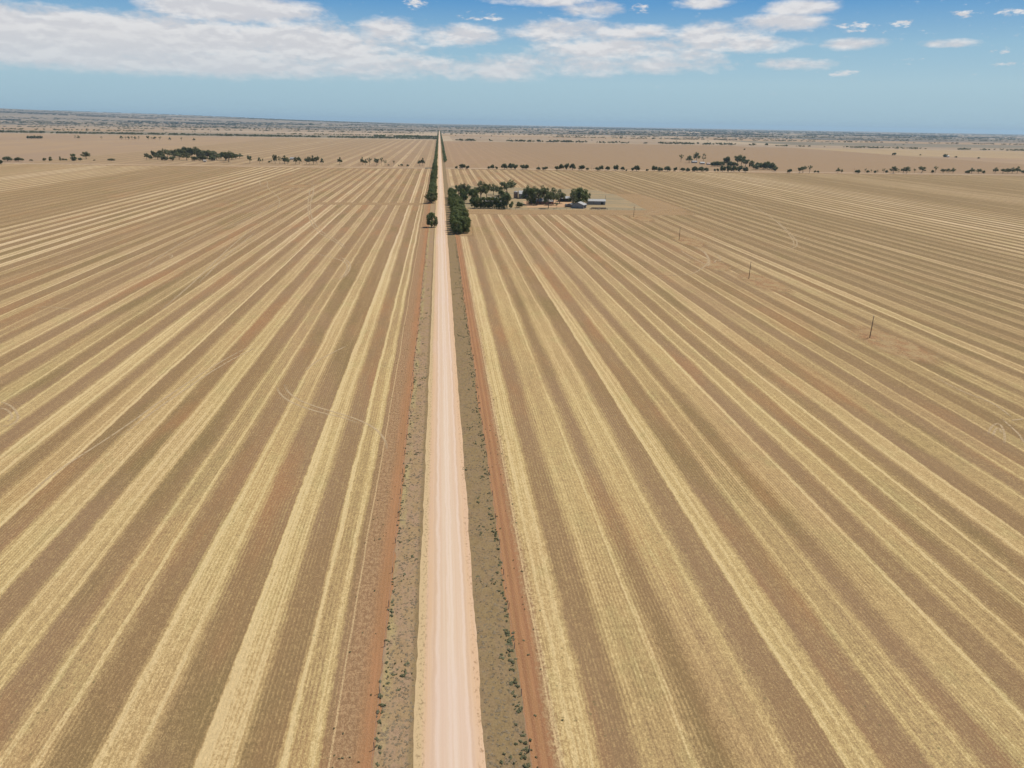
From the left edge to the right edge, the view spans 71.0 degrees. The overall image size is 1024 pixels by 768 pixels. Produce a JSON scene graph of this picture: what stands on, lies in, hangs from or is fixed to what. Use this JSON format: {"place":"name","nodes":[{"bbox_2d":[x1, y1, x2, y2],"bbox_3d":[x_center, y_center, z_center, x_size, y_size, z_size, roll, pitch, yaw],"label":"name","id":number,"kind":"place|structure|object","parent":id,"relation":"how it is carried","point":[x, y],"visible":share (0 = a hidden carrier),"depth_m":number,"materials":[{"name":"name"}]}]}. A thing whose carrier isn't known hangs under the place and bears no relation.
{"place":"outdoors","nodes":[
{"label":"outdoors","id":0,"kind":"place"},
{"bbox_2d":[0,127,165,131],"bbox_3d":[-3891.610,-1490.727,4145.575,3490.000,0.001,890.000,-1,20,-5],"label":"paddock","id":1,"kind":"structure","parent":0,"point":[65,129],"depth_m":4304.78,"materials":[{"name":"beige soil"}]},
{"bbox_2d":[1,128,143,130],"bbox_3d":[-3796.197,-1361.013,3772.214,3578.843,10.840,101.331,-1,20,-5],"label":"tree belt","id":2,"kind":"object","parent":1,"relation":"on","point":[76,129],"visible":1,"depth_m":3901.09,"materials":[{"name":"green plant"}]},
{"bbox_2d":[0,139,231,162],"bbox_3d":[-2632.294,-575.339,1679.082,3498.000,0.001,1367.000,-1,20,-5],"label":"paddock","id":3,"kind":"structure","parent":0,"point":[26,150],"depth_m":1868.84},
{"bbox_2d":[2,156,12,160],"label":"mallee tree","id":4,"kind":"object","parent":3,"relation":"on","point":[7,158],"visible":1,"depth_m":1233.18,"materials":[{"name":"green plant"}]},
{"bbox_2d":[0,133,273,141],"bbox_3d":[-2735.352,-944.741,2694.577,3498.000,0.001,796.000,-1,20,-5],"label":"paddock","id":5,"kind":"structure","parent":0,"point":[117,137],"depth_m":2788.74,"materials":[{"name":"beige soil"}]},
{"bbox_2d":[0,125,413,133],"bbox_3d":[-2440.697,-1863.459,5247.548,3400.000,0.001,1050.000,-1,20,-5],"label":"paddock","id":6,"kind":"structure","parent":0,"point":[202,128],"depth_m":5201.21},
{"bbox_2d":[1,163,422,168],"bbox_3d":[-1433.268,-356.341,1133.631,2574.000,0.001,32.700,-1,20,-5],"label":"verge","id":7,"kind":"structure","parent":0,"point":[217,165],"depth_m":1226.41,"materials":[{"name":"brown soil"}]},
{"bbox_2d":[0,164,431,767],"bbox_3d":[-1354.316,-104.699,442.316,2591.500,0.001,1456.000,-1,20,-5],"label":"stubble field","id":8,"kind":"structure","parent":0,"point":[196,574],"depth_m":168.96,"materials":[{"name":"beige plant"}]},
{"bbox_2d":[1,178,1023,487],"bbox_3d":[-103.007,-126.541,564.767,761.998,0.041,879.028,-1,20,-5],"label":"wheel marks","id":9,"kind":"object","parent":8,"relation":"on","point":[341,348],"visible":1,"depth_m":223.71,"materials":[{"name":"beige soil"}]},
{"bbox_2d":[8,163,424,168],"bbox_3d":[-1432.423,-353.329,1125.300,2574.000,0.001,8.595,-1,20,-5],"label":"dirt track","id":10,"kind":"structure","parent":0,"point":[186,165],"depth_m":1209.44,"materials":[{"name":"soil"}]},
{"bbox_2d":[0,130,434,138],"bbox_3d":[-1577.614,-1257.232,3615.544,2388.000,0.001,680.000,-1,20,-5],"label":"paddock","id":11,"kind":"structure","parent":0,"point":[323,136],"depth_m":3684.59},
{"bbox_2d":[23,138,435,167],"bbox_3d":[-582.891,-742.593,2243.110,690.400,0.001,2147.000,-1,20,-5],"label":"paddock","id":12,"kind":"structure","parent":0,"point":[353,152],"depth_m":1707.27,"materials":[{"name":"beige plant"}]},
{"bbox_2d":[70,154,76,160],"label":"tree","id":13,"kind":"object","parent":12,"relation":"on","point":[74,158],"visible":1,"depth_m":1270.82,"materials":[{"name":"green plant"}]},
{"bbox_2d":[80,151,89,158],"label":"gum tree","id":14,"kind":"object","parent":12,"relation":"on","point":[86,154],"visible":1,"depth_m":1341.96,"materials":[{"name":"green plant"}]},
{"bbox_2d":[162,149,171,156],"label":"gum tree","id":15,"kind":"object","parent":12,"relation":"on","point":[166,152],"visible":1,"depth_m":1399.76,"materials":[{"name":"green plant"}]},
{"bbox_2d":[176,148,187,153],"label":"mallee tree","id":16,"kind":"object","parent":12,"relation":"on","point":[181,151],"visible":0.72,"depth_m":1459.67,"materials":[{"name":"green plant"}]},
{"bbox_2d":[182,153,190,158],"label":"gum tree","id":17,"kind":"object","parent":12,"relation":"on","point":[186,155],"visible":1,"depth_m":1355.14,"materials":[{"name":"green plant"}]},
{"bbox_2d":[186,148,195,154],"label":"mallee tree","id":18,"kind":"object","parent":12,"relation":"on","point":[188,150],"visible":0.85,"depth_m":1465.21,"materials":[{"name":"green plant"}]},
{"bbox_2d":[195,149,204,156],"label":"mallee tree","id":19,"kind":"object","parent":12,"relation":"on","point":[198,152],"visible":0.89,"depth_m":1447.06,"materials":[{"name":"green plant"}]},
{"bbox_2d":[198,156,206,160],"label":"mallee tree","id":20,"kind":"object","parent":12,"relation":"on","point":[202,158],"visible":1,"depth_m":1340.46,"materials":[{"name":"green plant"}]},
{"bbox_2d":[201,150,211,157],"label":"gum tree","id":21,"kind":"object","parent":12,"relation":"on","point":[206,152],"visible":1,"depth_m":1439.74,"materials":[{"name":"green plant"}]},
{"bbox_2d":[223,150,233,161],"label":"gum tree","id":22,"kind":"object","parent":12,"relation":"on","point":[228,154],"visible":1,"depth_m":1320.67,"materials":[{"name":"green plant"}]},
{"bbox_2d":[111,165,409,168],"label":"headland","id":23,"kind":"structure","parent":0,"point":[257,166],"depth_m":1207.25,"materials":[{"name":"soil"}]},
{"bbox_2d":[134,131,436,135],"bbox_3d":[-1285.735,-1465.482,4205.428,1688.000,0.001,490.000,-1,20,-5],"label":"paddock","id":24,"kind":"structure","parent":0,"point":[258,133],"depth_m":4154.70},
{"bbox_2d":[311,202,420,204],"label":"headland","id":25,"kind":"structure","parent":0,"point":[338,203],"depth_m":695.59,"materials":[{"name":"soil"}]},
{"bbox_2d":[413,131,485,767],"bbox_3d":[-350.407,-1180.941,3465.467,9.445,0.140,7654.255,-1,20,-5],"label":"gravel road","id":26,"kind":"structure","parent":0,"point":[447,731],"depth_m":125.15,"materials":[{"name":"beige gravel"}]},
{"bbox_2d":[372,135,531,767],"bbox_3d":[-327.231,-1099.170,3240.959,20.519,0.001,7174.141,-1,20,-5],"label":"verge","id":27,"kind":"structure","parent":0,"point":[472,489],"depth_m":127.42,"materials":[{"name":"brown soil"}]},
{"bbox_2d":[371,232,427,762],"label":"wire fence","id":28,"kind":"object","parent":27,"relation":"on","point":[397,516],"visible":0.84,"depth_m":150.46,"materials":[{"name":"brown metal"}]},
{"bbox_2d":[424,192,436,199],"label":"gum tree","id":29,"kind":"object","parent":27,"relation":"on","point":[429,196],"visible":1,"depth_m":706.71,"materials":[{"name":"green plant"}]},
{"bbox_2d":[426,212,437,226],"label":"pine tree","id":30,"kind":"object","parent":27,"relation":"on","point":[431,216],"visible":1,"depth_m":544.66,"materials":[{"name":"green plant"}]},
{"bbox_2d":[332,244,563,767],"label":"roadside weeds","id":31,"kind":"object","parent":27,"relation":"on","point":[507,633],"visible":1,"depth_m":112.12,"materials":[{"name":"green plant"}]},
{"bbox_2d":[456,243,531,764],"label":"wire fence","id":32,"kind":"object","parent":27,"relation":"on","point":[495,517],"visible":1,"depth_m":144.99,"materials":[{"name":"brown metal"}]},
{"bbox_2d":[457,224,472,235],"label":"headland","id":33,"kind":"structure","parent":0,"point":[469,233],"depth_m":519.34,"materials":[{"name":"soil"}]},
{"bbox_2d":[449,209,458,223],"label":"pine tree","id":34,"kind":"object","parent":33,"relation":"on","point":[454,210],"visible":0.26,"depth_m":565.80,"materials":[{"name":"green plant"}]},
{"bbox_2d":[451,220,462,233],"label":"pine tree","id":35,"kind":"object","parent":33,"relation":"on","point":[458,228],"visible":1,"depth_m":513.77,"materials":[{"name":"green plant"}]},
{"bbox_2d":[459,217,469,233],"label":"pine tree","id":36,"kind":"object","parent":33,"relation":"on","point":[464,225],"visible":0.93,"depth_m":517.84,"materials":[{"name":"green plant"}]},
{"bbox_2d":[458,210,471,220],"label":"pine tree","id":37,"kind":"object","parent":33,"relation":"on","point":[464,213],"visible":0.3,"depth_m":547.27,"materials":[{"name":"green plant"}]},
{"bbox_2d":[0,108,1023,170],"bbox_3d":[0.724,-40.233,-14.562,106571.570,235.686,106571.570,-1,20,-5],"label":"ground","id":38,"kind":"structure","parent":0,"point":[115,119],"depth_m":8572.34,"materials":[{"name":"brown soil"}]},
{"bbox_2d":[0,130,436,138],"bbox_3d":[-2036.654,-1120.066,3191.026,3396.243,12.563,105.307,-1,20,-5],"label":"tree belt","id":39,"kind":"object","parent":38,"relation":"on","point":[132,133],"visible":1,"depth_m":3246.49,"materials":[{"name":"green plant"}]},
{"bbox_2d":[277,133,436,136],"bbox_3d":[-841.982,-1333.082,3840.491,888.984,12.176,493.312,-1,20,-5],"label":"tree belt","id":40,"kind":"object","parent":38,"relation":"on","point":[404,135],"visible":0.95,"depth_m":3727.50,"materials":[{"name":"green plant"}]},
{"bbox_2d":[433,131,438,164],"bbox_3d":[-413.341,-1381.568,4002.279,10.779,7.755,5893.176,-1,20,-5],"label":"roadside trees","id":41,"kind":"object","parent":38,"relation":"on","point":[436,155],"visible":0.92,"depth_m":1871.61,"materials":[{"name":"green plant"}]},
{"bbox_2d":[440,131,446,161],"bbox_3d":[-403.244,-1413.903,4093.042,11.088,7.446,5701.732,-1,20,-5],"label":"roadside trees","id":42,"kind":"object","parent":38,"relation":"on","point":[444,154],"visible":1,"depth_m":1917.51,"materials":[{"name":"green plant"}]},
{"bbox_2d":[0,109,1023,144],"bbox_3d":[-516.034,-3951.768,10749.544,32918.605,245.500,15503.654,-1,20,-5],"label":"scrub","id":43,"kind":"object","parent":38,"relation":"on","point":[394,124],"visible":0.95,"depth_m":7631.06,"materials":[{"name":"green plant"}]},
{"bbox_2d":[442,134,697,139],"bbox_3d":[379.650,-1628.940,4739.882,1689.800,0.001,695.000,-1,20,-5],"label":"paddock","id":44,"kind":"structure","parent":38,"relation":"on","point":[559,137],"depth_m":4657.21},
{"bbox_2d":[450,136,714,144],"bbox_3d":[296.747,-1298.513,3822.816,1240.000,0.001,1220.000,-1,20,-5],"label":"paddock","id":45,"kind":"structure","parent":38,"relation":"on","point":[588,140],"depth_m":3818.18,"materials":[{"name":"beige soil"}]},
{"bbox_2d":[465,133,810,139],"bbox_3d":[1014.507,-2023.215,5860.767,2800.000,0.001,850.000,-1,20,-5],"label":"paddock","id":46,"kind":"structure","parent":38,"relation":"on","point":[628,135],"depth_m":5880.84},
{"bbox_2d":[443,141,1023,174],"bbox_3d":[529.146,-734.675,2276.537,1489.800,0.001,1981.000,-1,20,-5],"label":"paddock","id":47,"kind":"structure","parent":38,"relation":"on","point":[532,155],"depth_m":1866.46,"materials":[{"name":"beige soil"}]},
{"bbox_2d":[723,156,730,163],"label":"mallee tree","id":48,"kind":"object","parent":47,"relation":"on","point":[726,159],"visible":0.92,"depth_m":1524.17,"materials":[{"name":"green plant"}]},
{"bbox_2d":[737,154,745,163],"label":"gum tree","id":49,"kind":"object","parent":47,"relation":"on","point":[739,157],"visible":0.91,"depth_m":1505.06,"materials":[{"name":"green plant"}]},
{"bbox_2d":[741,158,749,166],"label":"gum tree","id":50,"kind":"object","parent":47,"relation":"on","point":[745,161],"visible":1,"depth_m":1485.30,"materials":[{"name":"green plant"}]},
{"bbox_2d":[759,162,767,168],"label":"mallee tree","id":51,"kind":"object","parent":47,"relation":"on","point":[764,164],"visible":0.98,"depth_m":1401.65,"materials":[{"name":"green plant"}]},
{"bbox_2d":[767,162,775,169],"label":"mallee tree","id":52,"kind":"object","parent":47,"relation":"on","point":[771,165],"visible":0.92,"depth_m":1392.48,"materials":[{"name":"green plant"}]},
{"bbox_2d":[690,138,1023,144],"bbox_3d":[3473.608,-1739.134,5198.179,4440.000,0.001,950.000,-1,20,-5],"label":"paddock","id":53,"kind":"structure","parent":38,"relation":"on","point":[911,142],"depth_m":5110.68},
{"bbox_2d":[716,144,1020,150],"bbox_3d":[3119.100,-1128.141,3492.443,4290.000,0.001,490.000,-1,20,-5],"label":"paddock","id":54,"kind":"structure","parent":38,"relation":"on","point":[866,147],"depth_m":3293.74,"materials":[{"name":"beige soil"}]},
{"bbox_2d":[456,138,767,144],"bbox_3d":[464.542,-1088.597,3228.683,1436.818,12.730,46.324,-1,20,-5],"label":"tree belt","id":55,"kind":"object","parent":54,"relation":"on","point":[538,140],"visible":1,"depth_m":3219.74,"materials":[{"name":"green plant"}]},
{"bbox_2d":[775,145,1023,150],"bbox_3d":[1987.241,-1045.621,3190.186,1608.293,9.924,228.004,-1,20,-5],"label":"tree belt","id":56,"kind":"object","parent":54,"relation":"on","point":[903,148],"visible":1,"depth_m":3195.51,"materials":[{"name":"green plant"}]},
{"bbox_2d":[735,141,1023,148],"bbox_3d":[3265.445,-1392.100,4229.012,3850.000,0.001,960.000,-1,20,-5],"label":"paddock","id":57,"kind":"structure","parent":38,"relation":"on","point":[901,145],"depth_m":4100.75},
{"bbox_2d":[803,148,1023,157],"bbox_3d":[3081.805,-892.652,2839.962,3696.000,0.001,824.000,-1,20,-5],"label":"paddock","id":58,"kind":"structure","parent":38,"relation":"on","point":[961,153],"depth_m":2714.15,"materials":[{"name":"beige soil"}]},
{"bbox_2d":[0,0,1023,133],"label":"sky","id":59,"kind":"structure","parent":0,"point":[925,66],"materials":[{"name":"blue"}]},
{"bbox_2d":[523,200,571,207],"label":"bare yard","id":60,"kind":"structure","parent":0,"point":[560,204],"depth_m":715.50,"materials":[{"name":"beige soil"}]},
{"bbox_2d":[530,198,552,203],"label":"brick house","id":61,"kind":"structure","parent":60,"relation":"on","point":[540,200],"depth_m":719.98,"materials":[{"name":"brick"}]},
{"bbox_2d":[450,186,645,209],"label":"farmyard","id":62,"kind":"structure","parent":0,"point":[614,202],"depth_m":741.20,"materials":[{"name":"soil"}]},
{"bbox_2d":[455,183,462,194],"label":"gum tree","id":63,"kind":"object","parent":62,"relation":"on","point":[458,187],"visible":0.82,"depth_m":778.44,"materials":[{"name":"green plant"}]},
{"bbox_2d":[461,191,467,200],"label":"pine tree","id":64,"kind":"object","parent":62,"relation":"on","point":[464,196],"visible":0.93,"depth_m":731.08,"materials":[{"name":"green plant"}]},
{"bbox_2d":[470,197,476,207],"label":"pine tree","id":65,"kind":"object","parent":62,"relation":"on","point":[473,200],"visible":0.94,"depth_m":673.43,"materials":[{"name":"green plant"}]},
{"bbox_2d":[468,189,479,201],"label":"pine tree","id":66,"kind":"object","parent":62,"relation":"on","point":[472,193],"visible":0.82,"depth_m":711.04,"materials":[{"name":"green plant"}]},
{"bbox_2d":[474,197,481,207],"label":"pine tree","id":67,"kind":"object","parent":62,"relation":"on","point":[477,203],"visible":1,"depth_m":671.88,"materials":[{"name":"green plant"}]},
{"bbox_2d":[475,181,487,198],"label":"gum tree","id":68,"kind":"object","parent":62,"relation":"on","point":[482,188],"visible":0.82,"depth_m":745.35,"materials":[{"name":"green plant"}]},
{"bbox_2d":[479,197,486,207],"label":"pine tree","id":69,"kind":"object","parent":62,"relation":"on","point":[484,203],"visible":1,"depth_m":672.38,"materials":[{"name":"green plant"}]},
{"bbox_2d":[483,182,490,197],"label":"gum tree","id":70,"kind":"object","parent":62,"relation":"on","point":[488,186],"visible":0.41,"depth_m":760.43,"materials":[{"name":"green plant"}]},
{"bbox_2d":[484,197,491,207],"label":"pine tree","id":71,"kind":"object","parent":62,"relation":"on","point":[487,200],"visible":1,"depth_m":672.55,"materials":[{"name":"green plant"}]},
{"bbox_2d":[488,197,494,207],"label":"pine tree","id":72,"kind":"object","parent":62,"relation":"on","point":[492,203],"visible":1,"depth_m":673.39,"materials":[{"name":"green plant"}]},
{"bbox_2d":[490,184,496,194],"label":"gum tree","id":73,"kind":"object","parent":62,"relation":"on","point":[492,187],"visible":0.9,"depth_m":800.85,"materials":[{"name":"green plant"}]},
{"bbox_2d":[493,197,498,207],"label":"pine tree","id":74,"kind":"object","parent":62,"relation":"on","point":[495,200],"visible":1,"depth_m":672.01,"materials":[{"name":"green plant"}]},
{"bbox_2d":[495,185,501,195],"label":"gum tree","id":75,"kind":"object","parent":62,"relation":"on","point":[497,188],"visible":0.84,"depth_m":786.51,"materials":[{"name":"green plant"}]},
{"bbox_2d":[497,190,503,197],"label":"tree","id":76,"kind":"object","parent":62,"relation":"on","point":[500,192],"visible":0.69,"depth_m":750.58,"materials":[{"name":"green plant"}]},
{"bbox_2d":[497,197,505,208],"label":"pine tree","id":77,"kind":"object","parent":62,"relation":"on","point":[500,200],"visible":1,"depth_m":671.81,"materials":[{"name":"green plant"}]},
{"bbox_2d":[501,192,513,208],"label":"pine tree","id":78,"kind":"object","parent":62,"relation":"on","point":[507,197],"visible":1,"depth_m":671.63,"materials":[{"name":"green plant"}]},
{"bbox_2d":[500,179,516,192],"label":"gum tree","id":79,"kind":"object","parent":62,"relation":"on","point":[510,184],"visible":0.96,"depth_m":794.70,"materials":[{"name":"green plant"}]},
{"bbox_2d":[518,191,527,198],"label":"shed","id":80,"kind":"structure","parent":62,"relation":"on","point":[519,194],"depth_m":768.58,"materials":[{"name":"metal"}]},
{"bbox_2d":[521,185,530,199],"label":"gum tree","id":81,"kind":"object","parent":62,"relation":"on","point":[524,192],"visible":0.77,"depth_m":713.10,"materials":[{"name":"green plant"}]},
{"bbox_2d":[526,188,535,204],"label":"pine tree","id":82,"kind":"object","parent":62,"relation":"on","point":[532,199],"visible":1,"depth_m":708.45,"materials":[{"name":"green plant"}]},
{"bbox_2d":[531,185,543,204],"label":"gum tree","id":83,"kind":"object","parent":62,"relation":"on","point":[537,192],"visible":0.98,"depth_m":707.24,"materials":[{"name":"green plant"}]},
{"bbox_2d":[541,184,548,197],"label":"gum tree","id":84,"kind":"object","parent":62,"relation":"on","point":[545,190],"visible":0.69,"depth_m":714.26,"materials":[{"name":"green plant"}]},
{"bbox_2d":[543,190,552,208],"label":"gum tree","id":85,"kind":"object","parent":62,"relation":"on","point":[547,197],"visible":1,"depth_m":679.12,"materials":[{"name":"green plant"}]},
{"bbox_2d":[548,188,559,204],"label":"gum tree","id":86,"kind":"object","parent":62,"relation":"on","point":[554,191],"visible":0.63,"depth_m":710.19,"materials":[{"name":"green plant"}]},
{"bbox_2d":[554,189,565,202],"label":"gum tree","id":87,"kind":"object","parent":62,"relation":"on","point":[562,195],"visible":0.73,"depth_m":725.99,"materials":[{"name":"green plant"}]},
{"bbox_2d":[567,191,578,202],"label":"gum tree","id":88,"kind":"object","parent":62,"relation":"on","point":[573,198],"visible":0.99,"depth_m":701.43,"materials":[{"name":"green plant"}]},
{"bbox_2d":[571,187,588,202],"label":"tree","id":89,"kind":"object","parent":62,"relation":"on","point":[581,193],"visible":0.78,"depth_m":708.45,"materials":[{"name":"green plant"}]},
{"bbox_2d":[587,199,605,204],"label":"long shed","id":90,"kind":"structure","parent":62,"relation":"on","point":[596,202],"depth_m":723.16,"materials":[{"name":"metal"}]},
{"bbox_2d":[571,201,586,208],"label":"gabled barn","id":91,"kind":"structure","parent":0,"point":[581,205],"depth_m":688.40,"materials":[{"name":"metal"}]},
{"bbox_2d":[466,209,694,214],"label":"headland","id":92,"kind":"structure","parent":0,"point":[577,212],"depth_m":657.92,"materials":[{"name":"soil"}]},
{"bbox_2d":[612,193,688,211],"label":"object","id":93,"kind":"structure","parent":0,"point":[650,203],"depth_m":747.00,"materials":[{"name":"soil"}]},
{"bbox_2d":[489,169,923,174],"bbox_3d":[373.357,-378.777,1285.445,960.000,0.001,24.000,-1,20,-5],"label":"headland","id":94,"kind":"structure","parent":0,"point":[717,172],"depth_m":1284.61,"materials":[{"name":"soil"}]},
{"bbox_2d":[473,168,991,174],"bbox_3d":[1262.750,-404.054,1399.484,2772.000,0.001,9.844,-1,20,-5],"label":"dirt track","id":95,"kind":"structure","parent":0,"point":[729,171],"depth_m":1317.99,"materials":[{"name":"soil"}]},
{"bbox_2d":[446,169,1023,767],"bbox_3d":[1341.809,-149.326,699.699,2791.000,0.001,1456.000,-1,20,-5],"label":"stubble field","id":96,"kind":"structure","parent":0,"point":[740,523],"depth_m":169.61,"materials":[{"name":"beige plant"}]},
{"bbox_2d":[450,216,460,230],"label":"pine tree","id":97,"kind":"object","parent":96,"relation":"on","point":[456,218],"visible":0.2,"depth_m":521.88,"materials":[{"name":"green plant"}]},
{"bbox_2d":[630,215,652,220],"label":"bare patch","id":98,"kind":"object","parent":96,"relation":"on","point":[639,218],"visible":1,"depth_m":621.92,"materials":[{"name":"soil"}]},
{"bbox_2d":[672,236,703,246],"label":"bare patch","id":99,"kind":"object","parent":96,"relation":"on","point":[686,240],"visible":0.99,"depth_m":500.94,"materials":[{"name":"soil"}]},
{"bbox_2d":[691,259,730,270],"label":"bare patch","id":100,"kind":"object","parent":96,"relation":"on","point":[715,264],"visible":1,"depth_m":418.05,"materials":[{"name":"soil"}]},
{"bbox_2d":[739,273,788,292],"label":"bare patch","id":101,"kind":"object","parent":96,"relation":"on","point":[771,284],"visible":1,"depth_m":370.55,"materials":[{"name":"soil"}]},
{"bbox_2d":[851,326,938,362],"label":"bare patch","id":102,"kind":"object","parent":96,"relation":"on","point":[910,352],"visible":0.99,"depth_m":266.54,"materials":[{"name":"soil"}]},
{"bbox_2d":[860,334,880,340],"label":"bare patch","id":103,"kind":"object","parent":102,"relation":"on","point":[872,338],"visible":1,"depth_m":276.04,"materials":[{"name":"soil"}]},
{"bbox_2d":[446,168,1023,175],"bbox_3d":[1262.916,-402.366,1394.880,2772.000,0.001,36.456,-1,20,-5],"label":"verge","id":104,"kind":"structure","parent":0,"point":[748,171],"depth_m":1315.82,"materials":[{"name":"brown soil"}]},
{"bbox_2d":[720,165,726,171],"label":"mallee tree","id":105,"kind":"object","parent":104,"relation":"on","point":[723,168],"visible":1,"depth_m":1296.20,"materials":[{"name":"green plant"}]},
{"bbox_2d":[931,157,1023,163],"bbox_3d":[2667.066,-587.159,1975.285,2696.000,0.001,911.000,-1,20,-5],"label":"paddock","id":106,"kind":"structure","parent":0,"point":[1013,160],"depth_m":2140.39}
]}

